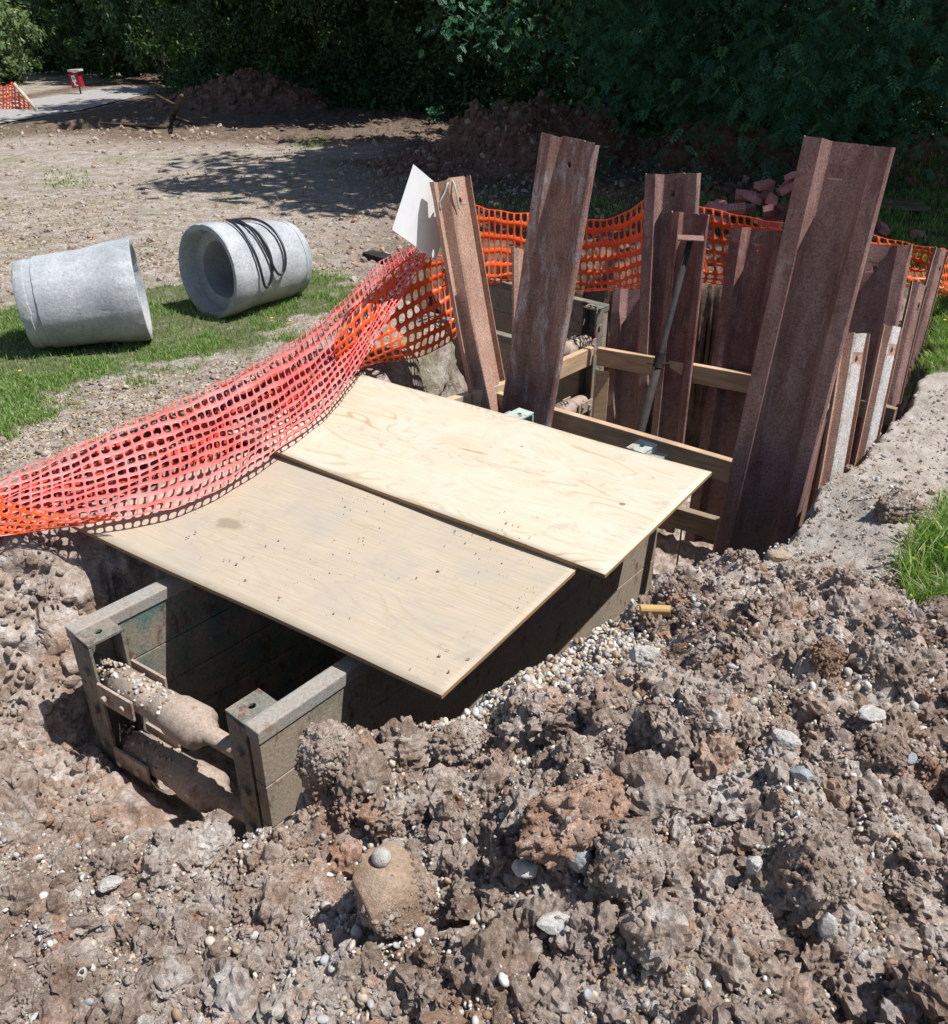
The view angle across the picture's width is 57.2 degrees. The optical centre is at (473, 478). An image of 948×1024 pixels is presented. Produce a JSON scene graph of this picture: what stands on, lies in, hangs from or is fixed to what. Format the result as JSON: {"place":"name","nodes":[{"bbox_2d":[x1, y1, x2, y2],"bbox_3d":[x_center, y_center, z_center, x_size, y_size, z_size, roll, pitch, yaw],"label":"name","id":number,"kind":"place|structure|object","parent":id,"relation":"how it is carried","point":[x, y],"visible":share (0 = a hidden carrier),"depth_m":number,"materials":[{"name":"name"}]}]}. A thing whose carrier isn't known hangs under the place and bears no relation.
{"place":"outdoors","nodes":[
{"label":"outdoors","id":0,"kind":"place"},
{"bbox_2d":[0,87,149,122],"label":"road","id":1,"kind":"structure","parent":0,"point":[62,103],"depth_m":24.80,"materials":[{"name":"asphalt"}]},
{"bbox_2d":[13,83,37,109],"bbox_3d":[-11.623,-9.895,22.540,0.715,0.674,0.088,14,31,24],"label":"leaning pole","id":2,"kind":"object","parent":1,"relation":"on","point":[23,94],"visible":0.88,"depth_m":22.50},
{"bbox_2d":[0,82,31,108],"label":"barrier mesh","id":3,"kind":"object","parent":2,"relation":"hanging from","point":[3,98],"visible":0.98,"depth_m":22.66,"materials":[{"name":"orange plastic"}]},
{"bbox_2d":[67,69,84,93],"bbox_3d":[-12.367,-12.358,27.097,0.390,0.761,0.320,0,28,0],"label":"waste bin","id":4,"kind":"object","parent":1,"relation":"on","point":[76,79],"visible":0.94,"depth_m":26.95,"materials":[{"name":"red plastic"}]},
{"bbox_2d":[0,267,381,443],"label":"short grass","id":5,"kind":"structure","parent":0,"point":[10,416],"depth_m":6.31,"materials":[{"name":"plant"}]},
{"bbox_2d":[0,68,947,1023],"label":"ground","id":6,"kind":"structure","parent":0,"point":[100,574],"depth_m":6.64,"materials":[{"name":"soil"}]},
{"bbox_2d":[0,0,54,83],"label":"flowering bush","id":7,"kind":"object","parent":6,"relation":"on","point":[11,55],"visible":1,"depth_m":29.91,"materials":[{"name":"green plant"}]},
{"bbox_2d":[0,0,119,73],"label":"hedge shrub","id":8,"kind":"object","parent":6,"relation":"on","point":[47,67],"visible":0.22,"depth_m":35.75,"materials":[{"name":"green plant"}]},
{"bbox_2d":[0,485,125,840],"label":"pit slope clods","id":9,"kind":"object","parent":6,"relation":"on","point":[44,818],"visible":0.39,"depth_m":3.65,"materials":[{"name":"soil"}]},
{"bbox_2d":[11,238,152,348],"bbox_3d":[-2.849,-1.345,6.352,0.838,0.752,0.748,-8,29,-15],"label":"concrete pipe","id":10,"kind":"object","parent":6,"relation":"on","point":[94,294],"visible":1,"depth_m":6.09,"materials":[{"name":"concrete"}]},
{"bbox_2d":[22,0,167,78],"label":"hedge shrub","id":11,"kind":"object","parent":6,"relation":"on","point":[82,44],"visible":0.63,"depth_m":32.65,"materials":[{"name":"green plant"}]},
{"bbox_2d":[97,875,122,892],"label":"flint stone","id":12,"kind":"object","parent":6,"relation":"on","point":[108,883],"visible":1,"depth_m":2.29,"materials":[{"name":"stone"}]},
{"bbox_2d":[100,94,193,128],"bbox_3d":[-6.769,-7.857,18.522,2.604,0.789,0.930,15,31,26],"label":"fallen branch","id":13,"kind":"object","parent":6,"relation":"on","point":[169,121],"visible":1,"depth_m":18.55,"materials":[{"name":"wood"}]},
{"bbox_2d":[80,0,216,83],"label":"hedge shrub","id":14,"kind":"object","parent":6,"relation":"on","point":[135,48],"visible":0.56,"depth_m":30.16,"materials":[{"name":"green plant"}]},
{"bbox_2d":[0,80,332,193],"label":"field grass","id":15,"kind":"structure","parent":6,"relation":"on","point":[308,145],"depth_m":16.50,"materials":[{"name":"plant"}]},
{"bbox_2d":[0,340,378,467],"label":"chip litter","id":16,"kind":"object","parent":6,"relation":"on","point":[88,426],"visible":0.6,"depth_m":5.33,"materials":[{"name":"wood"}]},
{"bbox_2d":[134,0,290,83],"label":"hedge shrub","id":17,"kind":"object","parent":6,"relation":"on","point":[164,12],"visible":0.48,"depth_m":27.14,"materials":[{"name":"green plant"}]},
{"bbox_2d":[0,244,429,535],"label":"barrier mesh","id":18,"kind":"object","parent":6,"relation":"on","point":[149,482],"visible":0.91,"depth_m":4.81,"materials":[{"name":"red plastic"}]},
{"bbox_2d":[0,497,120,534],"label":"barrier mesh","id":19,"kind":"object","parent":18,"relation":"on","point":[9,516],"visible":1,"depth_m":3.92,"materials":[{"name":"orange plastic"}]},
{"bbox_2d":[334,253,456,370],"bbox_3d":[-0.504,-1.100,5.765,1.205,0.653,0.235,-24,36,-37],"label":"barrier mesh","id":20,"kind":"object","parent":18,"relation":"hanging from","point":[417,286],"visible":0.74,"depth_m":5.85,"materials":[{"name":"orange plastic"}]},
{"bbox_2d":[0,128,440,298],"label":"straw litter","id":21,"kind":"object","parent":6,"relation":"on","point":[90,243],"visible":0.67,"depth_m":10.68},
{"bbox_2d":[0,327,450,490],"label":"field stones","id":22,"kind":"object","parent":6,"relation":"on","point":[69,430],"visible":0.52,"depth_m":5.29,"materials":[{"name":"stone"}]},
{"bbox_2d":[178,220,311,318],"bbox_3d":[-1.863,-1.791,7.190,0.748,0.748,0.879,20,34,33],"label":"concrete pipe","id":23,"kind":"object","parent":6,"relation":"on","point":[219,272],"visible":0.92,"depth_m":7.08,"materials":[{"name":"concrete"}]},
{"bbox_2d":[225,217,286,288],"bbox_3d":[-1.774,-1.839,7.019,0.465,0.516,0.340,19,33,31],"label":"hose","id":24,"kind":"object","parent":23,"relation":"hanging from","point":[254,231],"visible":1,"depth_m":6.92,"materials":[{"name":"black rubber"}]},
{"bbox_2d":[178,0,343,82],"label":"hedge shrub","id":25,"kind":"object","parent":6,"relation":"on","point":[240,47],"visible":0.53,"depth_m":25.30,"materials":[{"name":"green plant"}]},
{"bbox_2d":[297,723,348,795],"bbox_3d":[-0.448,0.813,2.535,0.150,0.261,0.135,-17,33,-29],"label":"clay lump","id":26,"kind":"object","parent":6,"relation":"on","point":[325,751],"visible":0.69,"depth_m":2.47,"materials":[{"name":"soil"}]},
{"bbox_2d":[246,0,412,94],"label":"hedge shrub","id":27,"kind":"object","parent":6,"relation":"on","point":[304,35],"visible":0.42,"depth_m":24.22,"materials":[{"name":"green plant"}]},
{"bbox_2d":[65,408,667,835],"bbox_3d":[-0.292,0.814,4.532,1.091,1.392,3.019,22,35,35],"label":"trench box","id":28,"kind":"object","parent":6,"relation":"on","point":[255,694],"visible":0.49,"depth_m":3.73,"materials":[{"name":"teal paint"}]},
{"bbox_2d":[96,658,183,777],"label":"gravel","id":29,"kind":"structure","parent":28,"relation":"on","point":[111,671],"depth_m":3.56,"materials":[{"name":"gravel"}]},
{"bbox_2d":[71,444,579,698],"bbox_3d":[-0.650,0.258,4.004,2.186,0.039,1.219,17,32,29],"label":"plywood sheet","id":30,"kind":"object","parent":28,"relation":"on","point":[395,626],"visible":0.76,"depth_m":3.77,"materials":[{"name":"wood"}]},
{"bbox_2d":[220,374,711,577],"bbox_3d":[-0.104,-0.143,4.719,2.477,0.066,1.198,19,33,31],"label":"plywood sheet","id":31,"kind":"object","parent":30,"relation":"on","point":[601,509],"visible":0.93,"depth_m":4.52,"materials":[{"name":"wood"}]},
{"bbox_2d":[362,250,394,262],"bbox_3d":[-0.952,-2.221,8.680,0.300,0.064,0.160,19,34,32],"label":"plank","id":32,"kind":"object","parent":6,"relation":"on","point":[375,255],"visible":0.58,"depth_m":8.64,"materials":[{"name":"wood"}]},
{"bbox_2d":[0,94,787,310],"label":"field clods","id":33,"kind":"object","parent":6,"relation":"on","point":[745,179],"visible":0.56,"depth_m":12.32,"materials":[{"name":"soil"}]},
{"bbox_2d":[352,840,435,935],"bbox_3d":[-0.198,0.982,2.106,0.192,0.165,0.159,-18,33,-30],"label":"clay boulder","id":34,"kind":"object","parent":6,"relation":"on","point":[378,891],"visible":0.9,"depth_m":2.05,"materials":[{"name":"stone"}]},
{"bbox_2d":[371,847,391,867],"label":"round stone","id":35,"kind":"object","parent":34,"relation":"on","point":[381,857],"visible":1,"depth_m":2.05,"materials":[{"name":"stone"}]},
{"bbox_2d":[312,0,481,100],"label":"hedge shrub","id":36,"kind":"object","parent":6,"relation":"on","point":[380,7],"visible":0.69,"depth_m":22.82,"materials":[{"name":"green plant"}]},
{"bbox_2d":[427,719,483,764],"bbox_3d":[-0.050,0.804,2.677,0.130,0.140,0.187,16,32,28],"label":"clay lump","id":37,"kind":"object","parent":6,"relation":"on","point":[439,744],"visible":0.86,"depth_m":2.62,"materials":[{"name":"soil"}]},
{"bbox_2d":[429,176,504,412],"bbox_3d":[0.028,-0.992,5.746,0.358,1.872,0.637,-23,35,-36],"label":"trench sheet","id":38,"kind":"object","parent":6,"relation":"on","point":[462,253],"visible":0.79,"depth_m":5.65,"materials":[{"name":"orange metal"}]},
{"bbox_2d":[392,164,440,260],"bbox_3d":[-0.312,-1.679,5.519,0.011,0.627,0.612,20,34,33],"label":"notice board","id":39,"kind":"object","parent":38,"relation":"attached to","point":[415,224],"visible":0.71,"depth_m":5.46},
{"bbox_2d":[382,0,556,107],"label":"hedge shrub","id":40,"kind":"object","parent":6,"relation":"on","point":[474,55],"visible":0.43,"depth_m":21.44,"materials":[{"name":"green plant"}]},
{"bbox_2d":[0,0,946,118],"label":"wood","id":41,"kind":"object","parent":6,"relation":"on","point":[151,70],"visible":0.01,"depth_m":28.25,"materials":[{"name":"green plant"}]},
{"bbox_2d":[0,400,947,1023],"bbox_3d":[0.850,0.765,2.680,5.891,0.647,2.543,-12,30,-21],"label":"clods","id":42,"kind":"object","parent":6,"relation":"on","point":[556,984],"visible":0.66,"depth_m":2.15,"materials":[{"name":"soil"}]},
{"bbox_2d":[746,856,762,874],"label":"flint stone","id":43,"kind":"object","parent":42,"relation":"on","point":[754,864],"visible":1,"depth_m":2.00,"materials":[{"name":"stone"}]},
{"bbox_2d":[0,390,947,1023],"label":"soil crumbs","id":44,"kind":"object","parent":6,"relation":"on","point":[316,1012],"visible":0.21,"depth_m":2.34,"materials":[{"name":"soil"}]},
{"bbox_2d":[0,385,947,1023],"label":"gravel pebbles","id":45,"kind":"object","parent":6,"relation":"on","point":[542,673],"visible":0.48,"depth_m":2.46,"materials":[{"name":"gravel"}]},
{"bbox_2d":[0,387,947,1023],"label":"chalk grit","id":46,"kind":"object","parent":6,"relation":"on","point":[466,1005],"visible":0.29,"depth_m":2.35,"materials":[{"name":"stone"}]},
{"bbox_2d":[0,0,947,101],"bbox_3d":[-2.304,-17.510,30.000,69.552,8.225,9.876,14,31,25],"label":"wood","id":47,"kind":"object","parent":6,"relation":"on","point":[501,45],"depth_m":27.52,"materials":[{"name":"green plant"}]},
{"bbox_2d":[446,380,504,406],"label":"timber beam","id":48,"kind":"structure","parent":6,"relation":"on","point":[464,397],"depth_m":5.76,"materials":[{"name":"wood"}]},
{"bbox_2d":[384,0,593,92],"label":"ash tree","id":49,"kind":"object","parent":6,"relation":"on","point":[493,27],"visible":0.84,"depth_m":18.98,"materials":[{"name":"green plant"}]},
{"bbox_2d":[511,246,522,330],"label":"trench sheet","id":50,"kind":"object","parent":6,"relation":"on","point":[517,257],"visible":0.36,"depth_m":5.88,"materials":[{"name":"orange metal"}]},
{"bbox_2d":[430,267,608,416],"bbox_3d":[0.136,-0.931,7.952,1.937,1.522,0.958,23,35,36],"label":"trench box","id":51,"kind":"object","parent":6,"relation":"on","point":[588,323],"visible":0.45,"depth_m":7.53,"materials":[{"name":"metal"}]},
{"bbox_2d":[512,859,537,878],"bbox_3d":[0.122,0.936,2.083,0.064,0.039,0.046,0,28,0],"label":"flint stone","id":52,"kind":"object","parent":6,"relation":"on","point":[524,868],"visible":1,"depth_m":2.07,"materials":[{"name":"stone"}]},
{"bbox_2d":[137,38,947,145],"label":"undergrowth","id":53,"kind":"object","parent":6,"relation":"on","point":[383,94],"visible":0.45,"depth_m":21.61,"materials":[{"name":"green plant"}]},
{"bbox_2d":[144,67,947,207],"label":"heap clods","id":54,"kind":"object","parent":6,"relation":"on","point":[397,162],"visible":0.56,"depth_m":13.49,"materials":[{"name":"soil"}]},
{"bbox_2d":[148,488,947,974],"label":"lump crumbs","id":55,"kind":"object","parent":6,"relation":"on","point":[872,760],"visible":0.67,"depth_m":2.05,"materials":[{"name":"soil"}]},
{"bbox_2d":[471,0,627,101],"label":"hedge shrub","id":56,"kind":"object","parent":6,"relation":"on","point":[511,66],"visible":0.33,"depth_m":20.02,"materials":[{"name":"green plant"}]},
{"bbox_2d":[500,133,599,426],"bbox_3d":[0.366,-0.690,5.512,0.569,2.774,0.379,-12,30,-22],"label":"trench sheet","id":57,"kind":"object","parent":6,"relation":"on","point":[560,203],"visible":0.74,"depth_m":5.26,"materials":[{"name":"metal"}]},
{"bbox_2d":[536,911,570,934],"bbox_3d":[0.186,1.014,1.987,0.090,0.039,0.050,0,28,0],"label":"flint stone","id":58,"kind":"object","parent":6,"relation":"on","point":[548,923],"visible":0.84,"depth_m":1.98,"materials":[{"name":"stone"}]},
{"bbox_2d":[517,770,630,870],"bbox_3d":[0.252,0.844,2.122,0.302,0.252,0.219,0,28,0],"label":"clay lump","id":59,"kind":"object","parent":6,"relation":"on","point":[552,801],"visible":0.68,"depth_m":2.05,"materials":[{"name":"soil"}]},
{"bbox_2d":[567,850,591,872],"bbox_3d":[0.249,0.899,2.046,0.061,0.067,0.043,0,28,0],"label":"flint stone","id":60,"kind":"object","parent":6,"relation":"on","point":[581,863],"visible":0.92,"depth_m":2.03,"materials":[{"name":"stone"}]},
{"bbox_2d":[592,371,608,420],"bbox_3d":[0.933,-0.263,6.599,0.100,1.164,0.060,0,28,0],"label":"timber upright","id":61,"kind":"object","parent":6,"relation":"on","point":[600,395],"visible":0.45,"depth_m":6.38,"materials":[{"name":"wood"}]},
{"bbox_2d":[590,133,614,177],"bbox_3d":[1.624,-4.309,11.776,0.502,0.731,0.451,-19,33,-32],"label":"weed clump","id":62,"kind":"object","parent":6,"relation":"on","point":[599,165],"visible":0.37,"depth_m":11.75,"materials":[{"name":"green plant"}]},
{"bbox_2d":[586,815,664,904],"bbox_3d":[0.356,0.900,2.017,0.179,0.257,0.168,-20,34,-33],"label":"clay lump","id":63,"kind":"object","parent":6,"relation":"on","point":[650,849],"visible":0.65,"depth_m":1.96,"materials":[{"name":"soil"}]},
{"bbox_2d":[606,289,651,432],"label":"trench sheet","id":64,"kind":"object","parent":6,"relation":"on","point":[624,323],"visible":0.46,"depth_m":6.72,"materials":[{"name":"metal"}]},
{"bbox_2d":[628,645,659,666],"bbox_3d":[0.494,0.515,2.524,0.090,0.074,0.060,0,28,0],"label":"flint stone","id":65,"kind":"object","parent":6,"relation":"on","point":[643,656],"visible":1,"depth_m":2.50,"materials":[{"name":"stone"}]},
{"bbox_2d":[547,0,745,117],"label":"hedge shrub","id":66,"kind":"object","parent":6,"relation":"on","point":[586,80],"visible":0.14,"depth_m":18.41,"materials":[{"name":"green plant"}]},
{"bbox_2d":[639,604,670,616],"bbox_3d":[0.684,0.493,3.283,0.117,0.040,0.046,3,28,6],"label":"wood block","id":67,"kind":"object","parent":6,"relation":"on","point":[662,610],"depth_m":3.27,"materials":[{"name":"wood"}]},
{"bbox_2d":[409,0,906,180],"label":"ash tree","id":68,"kind":"object","parent":6,"relation":"on","point":[663,49],"visible":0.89,"depth_m":11.68,"materials":[{"name":"green plant"}]},
{"bbox_2d":[497,346,828,482],"bbox_3d":[1.347,-0.528,5.913,2.060,0.140,1.530,20,34,32],"label":"waling frame","id":69,"kind":"object","parent":6,"relation":"on","point":[718,466],"visible":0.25,"depth_m":5.61,"materials":[{"name":"wood"}]},
{"bbox_2d":[634,172,700,433],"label":"trench sheet","id":70,"kind":"object","parent":6,"relation":"on","point":[661,203],"visible":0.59,"depth_m":6.36,"materials":[{"name":"metal"}]},
{"bbox_2d":[475,200,643,291],"bbox_3d":[0.602,-1.820,6.886,1.498,0.886,0.700,-3,28,-6],"label":"barrier mesh","id":71,"kind":"object","parent":70,"relation":"attached to","point":[586,246],"visible":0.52,"depth_m":6.96,"materials":[{"name":"orange plastic"}]},
{"bbox_2d":[637,235,703,432],"bbox_3d":[1.233,-0.467,5.984,0.211,2.226,0.909,17,32,29],"label":"trench prop","id":72,"kind":"object","parent":6,"relation":"on","point":[658,363],"visible":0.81,"depth_m":5.86,"materials":[{"name":"metal"}]},
{"bbox_2d":[651,211,709,532],"bbox_3d":[1.470,-0.718,6.410,0.255,2.366,0.428,4,28,8],"label":"trench sheet","id":73,"kind":"object","parent":6,"relation":"on","point":[671,405],"visible":0.72,"depth_m":6.29,"materials":[{"name":"red metal"}]},
{"bbox_2d":[662,505,719,539],"bbox_3d":[1.216,0.276,6.067,1.956,0.235,1.250,23,35,36],"label":"waling frame","id":74,"kind":"object","parent":6,"relation":"on","point":[696,522],"visible":0.02,"depth_m":6.07,"materials":[{"name":"brown wood"}]},
{"bbox_2d":[476,133,947,269],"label":"shaded grass","id":75,"kind":"structure","parent":6,"relation":"on","point":[901,228],"depth_m":10.62,"materials":[{"name":"plant"}]},
{"bbox_2d":[685,227,782,544],"bbox_3d":[1.879,-0.607,6.289,0.390,2.307,0.643,10,29,17],"label":"trench sheet","id":76,"kind":"object","parent":6,"relation":"on","point":[748,274],"visible":0.62,"depth_m":6.22,"materials":[{"name":"red metal"}]},
{"bbox_2d":[695,894,779,967],"bbox_3d":[0.575,1.028,1.948,0.198,0.136,0.155,0,28,0],"label":"clay lump","id":77,"kind":"object","parent":6,"relation":"on","point":[744,930],"visible":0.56,"depth_m":1.92,"materials":[{"name":"soil"}]},
{"bbox_2d":[640,0,859,123],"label":"hedge shrub","id":78,"kind":"object","parent":6,"relation":"on","point":[728,34],"visible":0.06,"depth_m":17.24,"materials":[{"name":"green plant"}]},
{"bbox_2d":[768,549,791,562],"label":"flint stone","id":79,"kind":"object","parent":6,"relation":"on","point":[780,555],"visible":1,"depth_m":3.63,"materials":[{"name":"brown stone"}]},
{"bbox_2d":[772,728,802,749],"bbox_3d":[0.819,0.680,2.279,0.069,0.035,0.063,0,28,0],"label":"flint stone","id":80,"kind":"object","parent":6,"relation":"on","point":[785,739],"visible":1,"depth_m":2.26,"materials":[{"name":"stone"}]},
{"bbox_2d":[653,0,947,202],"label":"ash tree","id":81,"kind":"object","parent":6,"relation":"on","point":[909,35],"visible":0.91,"depth_m":9.86,"materials":[{"name":"green plant"}]},
{"bbox_2d":[790,765,813,782],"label":"flint stone","id":82,"kind":"object","parent":6,"relation":"on","point":[801,774],"visible":1,"depth_m":2.15,"materials":[{"name":"stone"}]},
{"bbox_2d":[712,135,894,561],"bbox_3d":[1.614,-0.217,4.629,0.404,2.965,0.535,24,36,38],"label":"trench sheet","id":83,"kind":"object","parent":6,"relation":"on","point":[828,229],"visible":0.79,"depth_m":4.42,"materials":[{"name":"metal"}]},
{"bbox_2d":[796,418,825,530],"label":"trench sheet","id":84,"kind":"object","parent":6,"relation":"on","point":[802,515],"visible":0.11,"depth_m":5.40,"materials":[{"name":"red metal"}]},
{"bbox_2d":[770,825,856,910],"bbox_3d":[0.765,0.899,1.994,0.182,0.257,0.157,-16,32,-28],"label":"clay lump","id":85,"kind":"object","parent":6,"relation":"on","point":[817,838],"visible":0.69,"depth_m":1.93,"materials":[{"name":"soil"}]},
{"bbox_2d":[804,408,828,517],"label":"trench sheet","id":86,"kind":"object","parent":6,"relation":"on","point":[810,499],"visible":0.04,"depth_m":5.76,"materials":[{"name":"red metal"}]},
{"bbox_2d":[809,639,840,676],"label":"clay lump","id":87,"kind":"object","parent":6,"relation":"on","point":[829,650],"visible":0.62,"depth_m":2.48,"materials":[{"name":"soil"}]},
{"bbox_2d":[818,912,835,939],"bbox_3d":[0.785,0.995,1.938,0.036,0.074,0.044,9,29,16],"label":"flint stone","id":88,"kind":"object","parent":6,"relation":"on","point":[826,924],"visible":1,"depth_m":1.92,"materials":[{"name":"stone"}]},
{"bbox_2d":[811,332,869,506],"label":"trench sheet","id":89,"kind":"object","parent":6,"relation":"on","point":[840,424],"visible":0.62,"depth_m":4.83,"materials":[{"name":"grey metal"}]},
{"bbox_2d":[766,0,947,138],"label":"hedge shrub","id":90,"kind":"object","parent":6,"relation":"on","point":[916,56],"visible":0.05,"depth_m":15.95,"materials":[{"name":"green plant"}]},
{"bbox_2d":[829,244,912,464],"bbox_3d":[2.473,-0.387,5.758,0.394,2.224,0.756,8,29,15],"label":"trench sheet","id":91,"kind":"object","parent":6,"relation":"on","point":[879,298],"visible":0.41,"depth_m":5.58,"materials":[{"name":"metal"}]},
{"bbox_2d":[857,398,897,425],"bbox_3d":[2.621,-0.434,5.651,0.224,0.120,0.050,24,36,38],"label":"timber strut","id":92,"kind":"object","parent":91,"relation":"attached to","point":[890,414],"visible":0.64,"depth_m":5.59,"materials":[{"name":"brown wood"}]},
{"bbox_2d":[857,705,885,721],"bbox_3d":[1.087,0.642,2.380,0.077,0.027,0.056,0,28,0],"label":"flint stone","id":93,"kind":"object","parent":6,"relation":"on","point":[872,713],"visible":1,"depth_m":2.37,"materials":[{"name":"stone"}]},
{"bbox_2d":[852,324,901,466],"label":"trench sheet","id":94,"kind":"object","parent":6,"relation":"on","point":[880,383],"visible":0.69,"depth_m":5.24,"materials":[{"name":"grey metal"}]},
{"bbox_2d":[855,730,911,771],"bbox_3d":[1.116,0.734,2.384,0.180,0.122,0.135,0,28,0],"label":"clay lump","id":95,"kind":"object","parent":6,"relation":"on","point":[878,747],"visible":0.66,"depth_m":2.34,"materials":[{"name":"soil"}]},
{"bbox_2d":[875,489,925,523],"bbox_3d":[1.932,0.130,3.940,0.214,0.174,0.161,0,28,0],"label":"clay lump","id":96,"kind":"object","parent":6,"relation":"on","point":[896,503],"visible":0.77,"depth_m":3.89,"materials":[{"name":"soil"}]},
{"bbox_2d":[879,280,927,437],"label":"trench sheet","id":97,"kind":"object","parent":6,"relation":"on","point":[917,292],"visible":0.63,"depth_m":5.87,"materials":[{"name":"metal"}]},
{"bbox_2d":[880,202,931,211],"bbox_3d":[5.301,-3.377,10.791,0.660,0.061,0.200,6,29,11],"label":"plank","id":98,"kind":"object","parent":6,"relation":"on","point":[915,207],"visible":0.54,"depth_m":10.72,"materials":[{"name":"grey wood"}]},
{"bbox_2d":[876,0,947,130],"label":"hedge shrub","id":99,"kind":"object","parent":6,"relation":"on","point":[925,95],"visible":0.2,"depth_m":14.74,"materials":[{"name":"green plant"}]},
{"bbox_2d":[877,474,947,604],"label":"verge grass","id":100,"kind":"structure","parent":6,"relation":"on","point":[934,531],"depth_m":3.63,"materials":[{"name":"plant"}]},
{"bbox_2d":[900,263,947,413],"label":"trench side grass","id":101,"kind":"structure","parent":6,"relation":"on","point":[938,359],"depth_m":6.43,"materials":[{"name":"plant"}]},
{"bbox_2d":[902,246,947,396],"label":"trench sheet","id":102,"kind":"object","parent":6,"relation":"on","point":[939,256],"visible":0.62,"depth_m":6.36,"materials":[{"name":"metal"}]},
{"bbox_2d":[699,206,943,294],"bbox_3d":[2.558,-1.680,6.486,1.911,0.632,0.319,6,29,11],"label":"barrier mesh","id":103,"kind":"object","parent":102,"relation":"attached to","point":[713,239],"visible":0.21,"depth_m":6.54,"materials":[{"name":"orange plastic"}]},
{"bbox_2d":[923,595,947,625],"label":"clay lump","id":104,"kind":"object","parent":6,"relation":"on","point":[931,614],"visible":0.31,"depth_m":2.93,"materials":[{"name":"soil"}]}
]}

